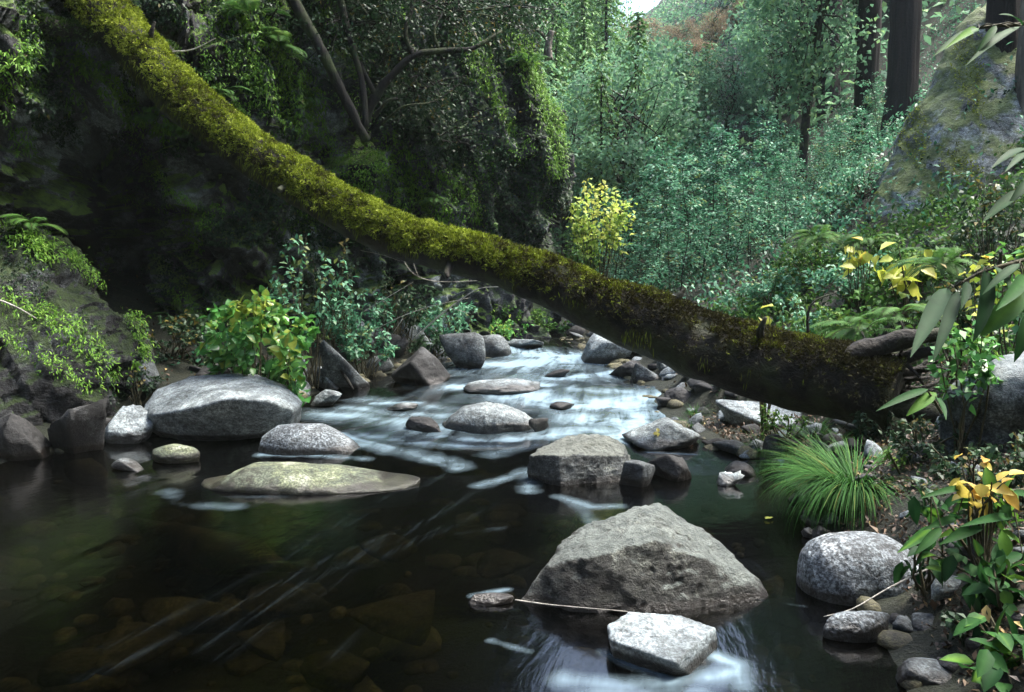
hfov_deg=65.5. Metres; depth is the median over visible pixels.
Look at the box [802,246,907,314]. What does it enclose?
shrub
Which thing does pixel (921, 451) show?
stone
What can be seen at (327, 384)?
rock
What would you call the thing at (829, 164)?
sapling
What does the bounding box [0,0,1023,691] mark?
ground
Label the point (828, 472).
grass tussock
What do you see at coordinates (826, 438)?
stone
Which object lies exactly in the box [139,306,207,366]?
shrub
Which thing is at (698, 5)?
slope brush
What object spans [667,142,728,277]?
sapling
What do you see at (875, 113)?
sapling
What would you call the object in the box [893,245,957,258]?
fern
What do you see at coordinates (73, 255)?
ivy
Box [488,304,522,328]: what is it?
shrub
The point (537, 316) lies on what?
shrub
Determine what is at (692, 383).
stone
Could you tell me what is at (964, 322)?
shrub
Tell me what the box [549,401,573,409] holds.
rock
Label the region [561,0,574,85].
conifer
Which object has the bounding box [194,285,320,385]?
shrub
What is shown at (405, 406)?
rock
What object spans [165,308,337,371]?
bank growth
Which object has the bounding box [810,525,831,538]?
rock
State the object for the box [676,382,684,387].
stone
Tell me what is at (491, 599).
rock
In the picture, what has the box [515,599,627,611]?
twig
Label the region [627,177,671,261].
sapling
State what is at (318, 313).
shrub
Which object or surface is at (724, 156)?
sapling
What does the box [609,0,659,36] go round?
sky
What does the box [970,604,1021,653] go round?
shrub
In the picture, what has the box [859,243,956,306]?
shrub
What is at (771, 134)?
sapling
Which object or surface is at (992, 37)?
leafy branch
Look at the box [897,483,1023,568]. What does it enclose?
leafy branch
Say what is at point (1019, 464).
shrub
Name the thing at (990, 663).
shrub
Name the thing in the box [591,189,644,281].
sapling
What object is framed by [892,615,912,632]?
stone
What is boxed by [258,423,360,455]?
rock
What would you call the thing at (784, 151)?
sapling
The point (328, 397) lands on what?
rock
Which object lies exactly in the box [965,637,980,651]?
stone
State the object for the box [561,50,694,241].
broadleaf tree
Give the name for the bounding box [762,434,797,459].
rock
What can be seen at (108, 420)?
stone
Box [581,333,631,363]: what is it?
rock
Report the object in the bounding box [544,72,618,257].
broadleaf tree
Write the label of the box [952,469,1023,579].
shrub
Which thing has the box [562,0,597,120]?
conifer
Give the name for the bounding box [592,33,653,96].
broadleaf tree
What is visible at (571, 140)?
broadleaf tree
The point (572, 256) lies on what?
shrub
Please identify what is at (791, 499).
stone
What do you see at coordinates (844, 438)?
grass tuft
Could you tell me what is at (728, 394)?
stone
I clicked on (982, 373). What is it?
shrub
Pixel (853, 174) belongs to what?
shrub
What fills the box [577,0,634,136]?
conifer
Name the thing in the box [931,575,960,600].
stone
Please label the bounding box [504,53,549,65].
fern
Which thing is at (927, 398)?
leafy branch
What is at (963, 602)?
humus
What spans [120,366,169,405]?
shrub
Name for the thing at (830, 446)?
stone
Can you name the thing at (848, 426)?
stone
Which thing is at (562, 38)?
broadleaf tree
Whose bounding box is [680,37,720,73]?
broadleaf tree
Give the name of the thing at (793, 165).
sapling
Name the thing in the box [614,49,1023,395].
ground cover
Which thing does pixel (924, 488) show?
shrub
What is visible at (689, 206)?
sapling
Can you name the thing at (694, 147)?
sapling
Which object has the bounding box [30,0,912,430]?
fallen tree
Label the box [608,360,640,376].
rock
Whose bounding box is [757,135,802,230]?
sapling
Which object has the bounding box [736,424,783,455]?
grass tuft
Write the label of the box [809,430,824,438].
stone
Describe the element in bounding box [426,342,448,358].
stone
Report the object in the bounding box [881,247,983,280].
fern
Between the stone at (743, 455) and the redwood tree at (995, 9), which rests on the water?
the stone at (743, 455)
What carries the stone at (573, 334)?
on the ground at (116, 294)
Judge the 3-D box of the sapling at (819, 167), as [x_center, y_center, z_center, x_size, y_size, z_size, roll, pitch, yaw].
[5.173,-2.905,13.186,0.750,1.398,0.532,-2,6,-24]
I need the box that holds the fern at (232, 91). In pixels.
[210,83,253,100]
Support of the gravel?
on the ground at (116, 294)
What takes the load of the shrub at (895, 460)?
on the ground at (116, 294)
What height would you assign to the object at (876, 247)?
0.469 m
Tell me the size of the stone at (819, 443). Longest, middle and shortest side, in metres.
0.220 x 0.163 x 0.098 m
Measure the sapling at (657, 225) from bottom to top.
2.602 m
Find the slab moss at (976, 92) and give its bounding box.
[862,31,984,231]
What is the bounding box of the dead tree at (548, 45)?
[517,0,564,60]
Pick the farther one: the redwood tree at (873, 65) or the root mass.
the redwood tree at (873, 65)
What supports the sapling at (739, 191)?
on the ground at (116, 294)
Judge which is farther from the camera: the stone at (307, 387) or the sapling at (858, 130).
the sapling at (858, 130)
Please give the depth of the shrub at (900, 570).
2.97 m
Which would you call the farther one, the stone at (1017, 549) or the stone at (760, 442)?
the stone at (760, 442)
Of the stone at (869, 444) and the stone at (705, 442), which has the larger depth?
the stone at (705, 442)
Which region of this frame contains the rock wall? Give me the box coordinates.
[0,0,492,343]
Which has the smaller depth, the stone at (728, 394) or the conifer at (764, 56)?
the stone at (728, 394)
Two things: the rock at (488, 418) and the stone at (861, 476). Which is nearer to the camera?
the stone at (861, 476)
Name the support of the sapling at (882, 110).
on the ground at (116, 294)
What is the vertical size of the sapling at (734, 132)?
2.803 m
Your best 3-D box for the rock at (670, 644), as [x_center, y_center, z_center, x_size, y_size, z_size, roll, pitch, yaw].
[0.545,1.107,2.762,0.435,0.321,0.412,0,5,0]
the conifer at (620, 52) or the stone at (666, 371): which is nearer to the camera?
the stone at (666, 371)
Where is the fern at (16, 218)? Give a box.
[0,214,65,233]
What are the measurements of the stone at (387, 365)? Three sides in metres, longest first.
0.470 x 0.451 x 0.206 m
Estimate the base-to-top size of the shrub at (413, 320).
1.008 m
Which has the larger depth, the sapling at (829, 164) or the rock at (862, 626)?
the sapling at (829, 164)
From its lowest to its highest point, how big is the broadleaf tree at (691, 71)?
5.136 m
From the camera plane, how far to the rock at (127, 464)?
5.22 m
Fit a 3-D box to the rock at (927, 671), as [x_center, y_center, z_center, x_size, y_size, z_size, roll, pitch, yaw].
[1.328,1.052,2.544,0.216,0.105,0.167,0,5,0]
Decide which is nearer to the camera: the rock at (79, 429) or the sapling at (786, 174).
the rock at (79, 429)
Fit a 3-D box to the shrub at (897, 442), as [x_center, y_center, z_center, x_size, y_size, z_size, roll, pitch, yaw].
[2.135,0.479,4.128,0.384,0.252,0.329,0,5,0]
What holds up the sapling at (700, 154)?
on the ground at (116, 294)
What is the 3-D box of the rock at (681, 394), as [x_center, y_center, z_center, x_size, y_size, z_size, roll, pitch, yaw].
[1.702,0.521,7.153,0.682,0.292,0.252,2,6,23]
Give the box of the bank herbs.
[711,322,1023,530]
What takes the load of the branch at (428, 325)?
on the ground at (116, 294)
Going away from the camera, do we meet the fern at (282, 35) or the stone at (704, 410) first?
the stone at (704, 410)
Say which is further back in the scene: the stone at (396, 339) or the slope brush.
the slope brush
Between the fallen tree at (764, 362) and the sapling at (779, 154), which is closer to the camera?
the fallen tree at (764, 362)
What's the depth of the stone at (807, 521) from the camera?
4.07 m
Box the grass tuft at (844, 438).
[817,427,852,443]
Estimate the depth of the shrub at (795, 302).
6.56 m
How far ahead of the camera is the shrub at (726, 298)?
9.43 m
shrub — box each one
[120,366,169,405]
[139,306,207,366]
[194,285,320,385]
[262,327,310,417]
[267,233,358,387]
[301,238,361,348]
[312,286,395,359]
[337,323,399,377]
[368,268,442,350]
[408,331,451,358]
[409,298,477,342]
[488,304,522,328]
[488,314,533,339]
[527,308,557,331]
[553,320,570,330]
[559,223,602,270]
[563,178,637,277]
[721,290,767,312]
[738,265,805,314]
[757,403,808,439]
[758,304,772,438]
[770,223,845,289]
[776,294,827,333]
[784,182,863,234]
[785,302,888,339]
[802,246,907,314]
[816,156,884,206]
[839,236,879,313]
[850,407,894,454]
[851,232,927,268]
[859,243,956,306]
[877,242,936,328]
[883,446,921,481]
[888,414,967,460]
[893,513,971,598]
[905,467,1023,586]
[906,258,1001,383]
[906,476,969,527]
[918,219,1018,282]
[922,442,1016,489]
[926,315,1004,455]
[939,606,1023,691]
[939,609,1004,648]
[949,453,991,540]
[951,173,1023,291]
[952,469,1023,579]
[955,530,1023,637]
[958,252,1020,359]
[968,430,1023,509]
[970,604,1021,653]
[985,233,1023,354]
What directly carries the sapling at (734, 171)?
on the ground at (116, 294)
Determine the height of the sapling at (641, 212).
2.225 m
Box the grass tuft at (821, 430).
[786,417,845,440]
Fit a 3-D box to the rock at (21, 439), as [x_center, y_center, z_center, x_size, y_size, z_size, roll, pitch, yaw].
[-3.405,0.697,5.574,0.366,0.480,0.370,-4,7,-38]
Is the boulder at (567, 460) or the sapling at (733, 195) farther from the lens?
the sapling at (733, 195)
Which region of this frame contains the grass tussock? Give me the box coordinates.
[749,422,961,536]
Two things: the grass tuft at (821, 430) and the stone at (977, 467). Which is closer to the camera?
the stone at (977, 467)
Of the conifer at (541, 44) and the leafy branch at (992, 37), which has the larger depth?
the conifer at (541, 44)
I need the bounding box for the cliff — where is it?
[353,0,576,340]
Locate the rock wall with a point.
(69, 189)
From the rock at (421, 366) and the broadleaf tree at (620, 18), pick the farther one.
the broadleaf tree at (620, 18)
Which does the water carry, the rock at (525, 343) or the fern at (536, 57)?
the rock at (525, 343)
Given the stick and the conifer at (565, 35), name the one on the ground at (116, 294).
the conifer at (565, 35)
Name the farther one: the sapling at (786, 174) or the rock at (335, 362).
the sapling at (786, 174)
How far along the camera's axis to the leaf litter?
6.86 m
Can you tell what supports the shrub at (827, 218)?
on the ground at (116, 294)
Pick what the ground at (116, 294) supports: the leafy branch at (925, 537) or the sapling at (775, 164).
the sapling at (775, 164)
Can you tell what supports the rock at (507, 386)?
on the water
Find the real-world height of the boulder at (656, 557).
0.675 m
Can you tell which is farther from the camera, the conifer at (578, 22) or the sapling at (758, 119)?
the conifer at (578, 22)
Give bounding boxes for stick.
[318,340,353,389]
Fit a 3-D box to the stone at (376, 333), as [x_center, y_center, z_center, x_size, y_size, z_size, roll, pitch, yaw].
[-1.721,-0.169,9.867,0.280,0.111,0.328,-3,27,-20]
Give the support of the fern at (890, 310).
on the ground at (116, 294)
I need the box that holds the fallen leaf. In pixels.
[653,428,659,435]
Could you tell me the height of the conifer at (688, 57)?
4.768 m
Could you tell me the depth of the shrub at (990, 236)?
6.53 m
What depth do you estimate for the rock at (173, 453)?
5.39 m
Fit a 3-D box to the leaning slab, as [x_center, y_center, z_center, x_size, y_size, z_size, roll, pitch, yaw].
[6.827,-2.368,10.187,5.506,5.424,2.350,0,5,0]
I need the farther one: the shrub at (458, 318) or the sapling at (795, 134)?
the sapling at (795, 134)
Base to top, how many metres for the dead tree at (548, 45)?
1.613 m
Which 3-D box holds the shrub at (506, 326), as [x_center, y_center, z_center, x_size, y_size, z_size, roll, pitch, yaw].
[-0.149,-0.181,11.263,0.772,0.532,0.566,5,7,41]
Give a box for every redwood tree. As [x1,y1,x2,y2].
[700,0,889,90]
[815,0,841,114]
[835,0,881,153]
[879,0,986,152]
[985,0,1019,52]
[1015,0,1023,114]
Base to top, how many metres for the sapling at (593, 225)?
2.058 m
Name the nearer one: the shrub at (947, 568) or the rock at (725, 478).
the shrub at (947, 568)
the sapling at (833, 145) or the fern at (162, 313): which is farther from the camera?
the sapling at (833, 145)
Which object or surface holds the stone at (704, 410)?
on the ground at (116, 294)
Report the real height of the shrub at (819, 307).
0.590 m
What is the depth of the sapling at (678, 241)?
15.03 m
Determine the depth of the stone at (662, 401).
7.13 m
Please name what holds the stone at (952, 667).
on the ground at (116, 294)
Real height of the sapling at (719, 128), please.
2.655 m
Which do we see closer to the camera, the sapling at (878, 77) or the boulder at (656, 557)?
the boulder at (656, 557)
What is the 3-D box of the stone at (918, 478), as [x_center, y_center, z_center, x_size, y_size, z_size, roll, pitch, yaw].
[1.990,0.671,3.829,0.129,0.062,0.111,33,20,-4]
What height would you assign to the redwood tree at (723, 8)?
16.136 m
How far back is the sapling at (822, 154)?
16.99 m
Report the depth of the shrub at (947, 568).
2.80 m
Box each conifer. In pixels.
[526,0,582,248]
[535,0,561,98]
[539,0,577,129]
[544,18,587,213]
[558,0,614,124]
[558,54,640,278]
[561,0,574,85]
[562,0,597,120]
[566,19,599,197]
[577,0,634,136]
[585,0,619,50]
[603,10,671,222]
[605,41,673,252]
[610,41,625,99]
[620,41,636,102]
[645,42,668,203]
[653,43,702,198]
[667,41,704,176]
[688,41,720,152]
[731,0,817,107]
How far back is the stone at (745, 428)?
6.02 m
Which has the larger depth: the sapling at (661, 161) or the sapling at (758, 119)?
the sapling at (758, 119)
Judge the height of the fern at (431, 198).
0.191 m
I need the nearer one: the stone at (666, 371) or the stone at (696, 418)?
the stone at (696, 418)
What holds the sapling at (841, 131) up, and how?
on the ground at (116, 294)
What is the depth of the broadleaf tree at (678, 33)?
42.39 m
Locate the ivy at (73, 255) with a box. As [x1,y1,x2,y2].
[0,0,575,396]
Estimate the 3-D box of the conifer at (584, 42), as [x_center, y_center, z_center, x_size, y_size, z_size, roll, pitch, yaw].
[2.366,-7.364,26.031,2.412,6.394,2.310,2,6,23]
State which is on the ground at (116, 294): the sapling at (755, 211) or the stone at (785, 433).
the sapling at (755, 211)
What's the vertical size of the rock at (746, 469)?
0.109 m
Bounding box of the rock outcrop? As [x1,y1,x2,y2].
[0,216,155,425]
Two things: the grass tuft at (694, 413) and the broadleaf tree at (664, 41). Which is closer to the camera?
the grass tuft at (694, 413)
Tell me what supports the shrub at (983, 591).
on the ground at (116, 294)
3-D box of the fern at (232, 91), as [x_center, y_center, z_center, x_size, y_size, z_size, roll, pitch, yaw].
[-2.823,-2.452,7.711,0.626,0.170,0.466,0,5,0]
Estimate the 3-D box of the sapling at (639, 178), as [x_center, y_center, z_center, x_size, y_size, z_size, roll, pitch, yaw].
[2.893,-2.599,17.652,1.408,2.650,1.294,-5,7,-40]
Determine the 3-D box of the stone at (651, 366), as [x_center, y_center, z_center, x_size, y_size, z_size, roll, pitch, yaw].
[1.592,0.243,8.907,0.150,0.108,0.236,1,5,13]
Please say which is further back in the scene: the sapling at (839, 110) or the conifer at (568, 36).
the conifer at (568, 36)
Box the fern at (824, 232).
[780,224,849,253]
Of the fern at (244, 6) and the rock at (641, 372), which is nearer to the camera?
the fern at (244, 6)
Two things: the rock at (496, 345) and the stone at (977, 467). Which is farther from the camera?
the rock at (496, 345)
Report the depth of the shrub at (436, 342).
9.55 m
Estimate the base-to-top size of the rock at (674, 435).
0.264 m
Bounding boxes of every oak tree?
[203,0,418,142]
[268,0,588,169]
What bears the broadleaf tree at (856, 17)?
on the ground at (116, 294)
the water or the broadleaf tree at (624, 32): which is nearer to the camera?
the water
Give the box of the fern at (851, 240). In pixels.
[829,233,900,258]
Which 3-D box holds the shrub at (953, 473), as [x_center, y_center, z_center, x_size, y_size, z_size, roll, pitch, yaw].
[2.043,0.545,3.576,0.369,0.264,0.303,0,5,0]
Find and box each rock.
[0,413,53,460]
[47,397,107,453]
[104,404,152,443]
[111,457,143,471]
[152,444,199,463]
[201,462,419,494]
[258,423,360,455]
[310,389,341,405]
[312,366,338,389]
[319,340,369,387]
[387,402,417,410]
[391,347,449,385]
[405,416,440,431]
[439,332,485,368]
[442,402,532,433]
[463,378,540,393]
[468,592,513,605]
[483,334,510,356]
[507,339,543,347]
[528,418,548,431]
[544,369,569,376]
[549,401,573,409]
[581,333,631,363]
[607,612,717,675]
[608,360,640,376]
[619,460,654,486]
[622,417,699,450]
[630,363,658,382]
[647,454,691,481]
[664,387,690,402]
[716,399,801,426]
[717,470,744,485]
[724,461,755,476]
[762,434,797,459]
[801,527,811,537]
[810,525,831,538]
[822,610,889,642]
[823,512,838,524]
[895,657,951,684]
[911,612,933,630]
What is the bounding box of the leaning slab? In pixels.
[865,4,1023,229]
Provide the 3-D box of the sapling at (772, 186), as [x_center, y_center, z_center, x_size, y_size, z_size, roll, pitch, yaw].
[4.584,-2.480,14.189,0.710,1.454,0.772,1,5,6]
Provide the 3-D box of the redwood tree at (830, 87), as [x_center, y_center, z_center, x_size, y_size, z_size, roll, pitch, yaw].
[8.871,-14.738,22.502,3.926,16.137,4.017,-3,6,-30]
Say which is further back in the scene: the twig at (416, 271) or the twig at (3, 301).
the twig at (416, 271)
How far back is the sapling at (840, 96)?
18.39 m
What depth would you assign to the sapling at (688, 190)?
16.22 m
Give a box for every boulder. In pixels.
[144,373,302,440]
[521,503,767,612]
[527,434,630,485]
[796,531,918,605]
[939,351,1023,452]
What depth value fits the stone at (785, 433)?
5.76 m
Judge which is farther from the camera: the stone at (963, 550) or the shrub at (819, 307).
the shrub at (819, 307)
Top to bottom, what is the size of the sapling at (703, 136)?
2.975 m
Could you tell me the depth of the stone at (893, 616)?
2.93 m
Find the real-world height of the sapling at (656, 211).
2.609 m
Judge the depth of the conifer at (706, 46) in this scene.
26.01 m
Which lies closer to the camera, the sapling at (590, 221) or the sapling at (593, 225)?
the sapling at (590, 221)
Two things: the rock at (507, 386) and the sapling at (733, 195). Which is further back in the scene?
the sapling at (733, 195)
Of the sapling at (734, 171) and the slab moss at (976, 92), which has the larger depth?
the sapling at (734, 171)
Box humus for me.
[703,319,1023,691]
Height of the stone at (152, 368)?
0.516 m
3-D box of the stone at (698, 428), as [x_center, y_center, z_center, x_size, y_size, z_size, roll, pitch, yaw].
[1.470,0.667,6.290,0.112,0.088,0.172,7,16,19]
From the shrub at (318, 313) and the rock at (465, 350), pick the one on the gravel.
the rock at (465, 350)
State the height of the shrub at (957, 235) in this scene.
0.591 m
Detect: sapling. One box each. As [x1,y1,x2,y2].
[572,189,617,275]
[573,203,608,274]
[581,186,630,273]
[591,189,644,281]
[595,188,628,276]
[595,206,625,273]
[600,187,648,279]
[611,164,674,282]
[614,152,693,286]
[620,170,670,269]
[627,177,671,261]
[629,157,694,284]
[629,167,689,269]
[630,135,690,286]
[634,199,688,287]
[654,150,712,266]
[657,146,732,276]
[657,154,718,290]
[663,153,716,279]
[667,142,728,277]
[671,138,718,267]
[675,138,740,283]
[681,122,744,246]
[683,136,729,245]
[691,131,747,246]
[693,124,746,270]
[697,142,757,262]
[701,155,754,260]
[705,134,754,247]
[708,121,781,272]
[710,120,772,249]
[712,129,764,240]
[722,172,779,272]
[727,168,771,261]
[735,156,792,245]
[739,116,793,238]
[746,107,779,201]
[747,167,788,240]
[755,125,800,206]
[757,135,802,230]
[764,148,812,238]
[765,123,809,213]
[765,129,805,200]
[772,146,809,225]
[777,149,802,203]
[782,151,813,217]
[796,143,832,201]
[806,128,834,180]
[807,127,841,193]
[812,128,853,198]
[818,115,856,189]
[820,124,847,174]
[826,118,855,168]
[835,108,858,152]
[836,92,864,143]
[838,106,881,174]
[840,111,874,167]
[855,79,899,154]
[862,80,883,130]
[864,92,882,138]
[867,72,886,124]
[874,81,887,139]
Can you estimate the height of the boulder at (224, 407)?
0.699 m
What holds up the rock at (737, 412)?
on the ground at (116, 294)
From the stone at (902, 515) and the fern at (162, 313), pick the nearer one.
the stone at (902, 515)
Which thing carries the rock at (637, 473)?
in the water
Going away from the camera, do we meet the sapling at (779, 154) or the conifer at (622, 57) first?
the sapling at (779, 154)
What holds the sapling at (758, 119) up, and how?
on the ground at (116, 294)
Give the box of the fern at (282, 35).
[260,26,310,66]
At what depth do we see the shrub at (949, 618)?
2.56 m
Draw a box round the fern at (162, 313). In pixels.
[149,312,174,322]
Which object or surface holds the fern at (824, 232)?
on the ground at (116, 294)
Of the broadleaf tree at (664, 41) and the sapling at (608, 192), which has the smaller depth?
the sapling at (608, 192)
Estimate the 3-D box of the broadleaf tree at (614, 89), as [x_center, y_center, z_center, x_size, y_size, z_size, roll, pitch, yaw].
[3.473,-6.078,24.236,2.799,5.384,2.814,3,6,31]
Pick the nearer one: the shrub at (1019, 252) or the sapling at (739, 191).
the shrub at (1019, 252)
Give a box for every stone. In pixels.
[105,417,111,426]
[133,357,160,392]
[189,366,201,371]
[195,362,230,375]
[296,380,310,394]
[340,352,350,359]
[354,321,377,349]
[364,355,393,373]
[367,326,383,336]
[371,334,408,357]
[400,323,430,342]
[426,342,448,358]
[566,325,585,335]
[569,332,583,337]
[632,356,641,360]
[647,363,657,370]
[656,362,667,370]
[656,397,670,406]
[658,367,675,377]
[664,374,675,379]
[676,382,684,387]
[687,379,706,388]
[687,413,702,427]
[691,423,705,433]
[694,382,713,393]
[695,407,709,414]
[702,438,725,444]
[712,440,744,453]
[717,410,726,420]
[725,390,737,397]
[739,450,750,458]
[741,424,759,433]
[749,439,762,449]
[778,425,799,439]
[779,417,795,426]
[788,493,798,502]
[797,423,821,437]
[800,515,823,525]
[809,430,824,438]
[811,438,829,453]
[822,432,843,445]
[828,441,847,451]
[833,419,870,435]
[848,438,858,450]
[855,474,877,482]
[863,464,878,469]
[864,439,882,458]
[889,613,903,623]
[890,484,903,491]
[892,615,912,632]
[898,510,908,518]
[899,453,921,465]
[907,445,938,456]
[910,476,932,488]
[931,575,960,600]
[935,416,939,432]
[937,657,958,672]
[939,536,997,560]
[963,464,980,475]
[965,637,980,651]
[1011,607,1023,620]
[1012,530,1023,539]
[1013,546,1023,552]
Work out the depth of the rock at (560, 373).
8.65 m
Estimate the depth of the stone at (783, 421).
6.07 m
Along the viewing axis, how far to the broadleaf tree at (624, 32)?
35.23 m
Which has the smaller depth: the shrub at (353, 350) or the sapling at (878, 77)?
the shrub at (353, 350)
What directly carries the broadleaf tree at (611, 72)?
on the ground at (116, 294)
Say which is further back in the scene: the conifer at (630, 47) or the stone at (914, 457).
the conifer at (630, 47)
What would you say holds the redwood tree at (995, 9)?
on the ground at (116, 294)
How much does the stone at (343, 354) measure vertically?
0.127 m
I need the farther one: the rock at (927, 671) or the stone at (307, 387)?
the stone at (307, 387)
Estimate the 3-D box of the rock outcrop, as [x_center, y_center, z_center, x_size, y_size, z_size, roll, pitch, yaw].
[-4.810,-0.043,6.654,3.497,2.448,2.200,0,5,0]
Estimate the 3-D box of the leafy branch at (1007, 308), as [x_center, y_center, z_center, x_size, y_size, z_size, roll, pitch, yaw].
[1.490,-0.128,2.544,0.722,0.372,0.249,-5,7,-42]
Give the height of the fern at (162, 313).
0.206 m
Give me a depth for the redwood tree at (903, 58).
15.82 m
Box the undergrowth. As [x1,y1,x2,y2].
[596,0,1023,316]
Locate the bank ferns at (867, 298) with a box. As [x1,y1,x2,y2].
[699,136,1023,402]
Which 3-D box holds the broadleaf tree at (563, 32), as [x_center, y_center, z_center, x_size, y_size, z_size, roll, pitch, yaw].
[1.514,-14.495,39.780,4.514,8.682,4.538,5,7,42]
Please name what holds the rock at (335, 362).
on the ground at (116, 294)
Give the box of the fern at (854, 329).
[804,316,913,340]
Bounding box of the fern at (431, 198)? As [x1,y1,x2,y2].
[412,193,449,205]
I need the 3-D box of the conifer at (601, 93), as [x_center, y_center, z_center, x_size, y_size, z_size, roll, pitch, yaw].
[2.122,-3.887,18.780,2.192,5.810,2.100,-1,5,-12]
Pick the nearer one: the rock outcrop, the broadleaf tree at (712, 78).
the rock outcrop
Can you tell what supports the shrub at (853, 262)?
on the ground at (116, 294)
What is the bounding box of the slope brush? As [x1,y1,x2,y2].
[554,0,980,254]
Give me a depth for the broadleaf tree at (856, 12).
26.25 m
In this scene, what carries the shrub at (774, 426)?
on the ground at (116, 294)
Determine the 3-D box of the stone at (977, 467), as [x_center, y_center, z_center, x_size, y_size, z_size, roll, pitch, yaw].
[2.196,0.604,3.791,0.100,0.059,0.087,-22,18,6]
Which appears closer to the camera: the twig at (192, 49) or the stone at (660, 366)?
the twig at (192, 49)
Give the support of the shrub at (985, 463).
on the ground at (116, 294)
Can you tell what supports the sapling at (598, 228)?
on the ground at (116, 294)
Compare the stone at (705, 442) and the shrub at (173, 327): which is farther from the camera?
the shrub at (173, 327)
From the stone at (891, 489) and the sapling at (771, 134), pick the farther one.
the sapling at (771, 134)
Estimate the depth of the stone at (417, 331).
10.06 m
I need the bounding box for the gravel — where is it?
[50,336,922,689]
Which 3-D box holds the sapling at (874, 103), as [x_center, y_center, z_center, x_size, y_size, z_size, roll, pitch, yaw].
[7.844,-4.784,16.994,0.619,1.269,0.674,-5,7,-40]
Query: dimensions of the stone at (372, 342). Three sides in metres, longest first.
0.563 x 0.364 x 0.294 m
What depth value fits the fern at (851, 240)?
7.91 m
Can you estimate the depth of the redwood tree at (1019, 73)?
9.69 m
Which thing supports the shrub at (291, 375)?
on the ground at (116, 294)
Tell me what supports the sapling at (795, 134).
on the ground at (116, 294)
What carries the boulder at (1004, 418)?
on the ground at (116, 294)
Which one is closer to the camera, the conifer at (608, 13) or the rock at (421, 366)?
the rock at (421, 366)
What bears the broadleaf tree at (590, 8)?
on the ground at (116, 294)
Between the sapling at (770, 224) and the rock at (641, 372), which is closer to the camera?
the rock at (641, 372)
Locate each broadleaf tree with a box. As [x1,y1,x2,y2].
[532,0,576,90]
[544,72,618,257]
[548,0,580,91]
[553,0,642,109]
[558,103,591,231]
[560,35,724,273]
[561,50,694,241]
[573,0,619,32]
[587,54,675,163]
[588,49,642,121]
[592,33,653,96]
[608,0,629,41]
[611,31,710,188]
[614,9,664,41]
[655,30,719,126]
[661,16,701,48]
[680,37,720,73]
[684,7,726,52]
[690,33,775,147]
[716,0,745,32]
[719,0,856,136]
[724,0,888,188]
[738,0,791,42]
[842,0,887,24]
[850,0,857,39]
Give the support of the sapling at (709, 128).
on the ground at (116, 294)
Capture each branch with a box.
[364,282,497,339]
[877,388,946,418]
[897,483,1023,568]
[910,258,1023,363]
[933,13,1023,64]
[982,147,1023,222]
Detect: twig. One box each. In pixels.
[0,299,36,318]
[172,38,215,52]
[361,250,475,281]
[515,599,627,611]
[806,292,836,332]
[824,569,928,616]
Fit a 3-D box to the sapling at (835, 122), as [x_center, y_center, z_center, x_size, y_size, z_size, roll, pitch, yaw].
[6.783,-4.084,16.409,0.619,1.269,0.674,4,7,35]
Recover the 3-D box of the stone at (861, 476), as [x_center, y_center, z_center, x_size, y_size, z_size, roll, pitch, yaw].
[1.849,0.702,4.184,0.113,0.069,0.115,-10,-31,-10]
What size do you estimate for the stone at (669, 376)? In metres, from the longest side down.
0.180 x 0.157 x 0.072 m
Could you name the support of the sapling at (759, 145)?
on the ground at (116, 294)
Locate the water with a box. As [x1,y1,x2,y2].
[0,324,906,691]
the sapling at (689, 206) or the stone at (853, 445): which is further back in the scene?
the sapling at (689, 206)
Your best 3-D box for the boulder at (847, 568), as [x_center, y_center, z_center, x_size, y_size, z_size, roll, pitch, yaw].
[1.439,0.984,3.287,0.508,0.438,0.375,0,5,0]
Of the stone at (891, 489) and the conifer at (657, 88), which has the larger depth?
the conifer at (657, 88)
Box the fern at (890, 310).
[854,303,959,327]
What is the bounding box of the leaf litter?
[42,173,1023,626]
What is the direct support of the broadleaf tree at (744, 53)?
on the ground at (116, 294)
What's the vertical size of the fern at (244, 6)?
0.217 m
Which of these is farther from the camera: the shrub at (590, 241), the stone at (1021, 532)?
the shrub at (590, 241)
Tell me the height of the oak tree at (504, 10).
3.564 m
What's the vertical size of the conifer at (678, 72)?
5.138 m
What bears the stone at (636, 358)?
on the ground at (116, 294)
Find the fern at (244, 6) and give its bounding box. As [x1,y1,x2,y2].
[215,0,292,17]
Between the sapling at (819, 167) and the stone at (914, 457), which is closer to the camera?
the stone at (914, 457)
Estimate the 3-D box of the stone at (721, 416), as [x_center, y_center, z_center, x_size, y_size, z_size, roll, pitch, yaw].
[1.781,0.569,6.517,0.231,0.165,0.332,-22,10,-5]
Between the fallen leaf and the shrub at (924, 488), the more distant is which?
the fallen leaf
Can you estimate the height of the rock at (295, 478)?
0.276 m
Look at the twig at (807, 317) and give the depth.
5.79 m
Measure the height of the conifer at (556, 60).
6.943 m
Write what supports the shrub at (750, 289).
on the ground at (116, 294)
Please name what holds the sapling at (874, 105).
on the ground at (116, 294)
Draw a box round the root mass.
[834,321,950,436]
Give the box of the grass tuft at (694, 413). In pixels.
[681,403,710,416]
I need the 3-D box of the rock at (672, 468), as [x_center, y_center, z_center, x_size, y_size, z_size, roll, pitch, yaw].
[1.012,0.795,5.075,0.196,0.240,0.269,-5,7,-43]
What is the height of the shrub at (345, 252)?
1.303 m
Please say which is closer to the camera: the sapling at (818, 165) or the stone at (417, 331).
the stone at (417, 331)
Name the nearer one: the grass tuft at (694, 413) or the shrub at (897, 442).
the shrub at (897, 442)
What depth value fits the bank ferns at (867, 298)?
8.59 m
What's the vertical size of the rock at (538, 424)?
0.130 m

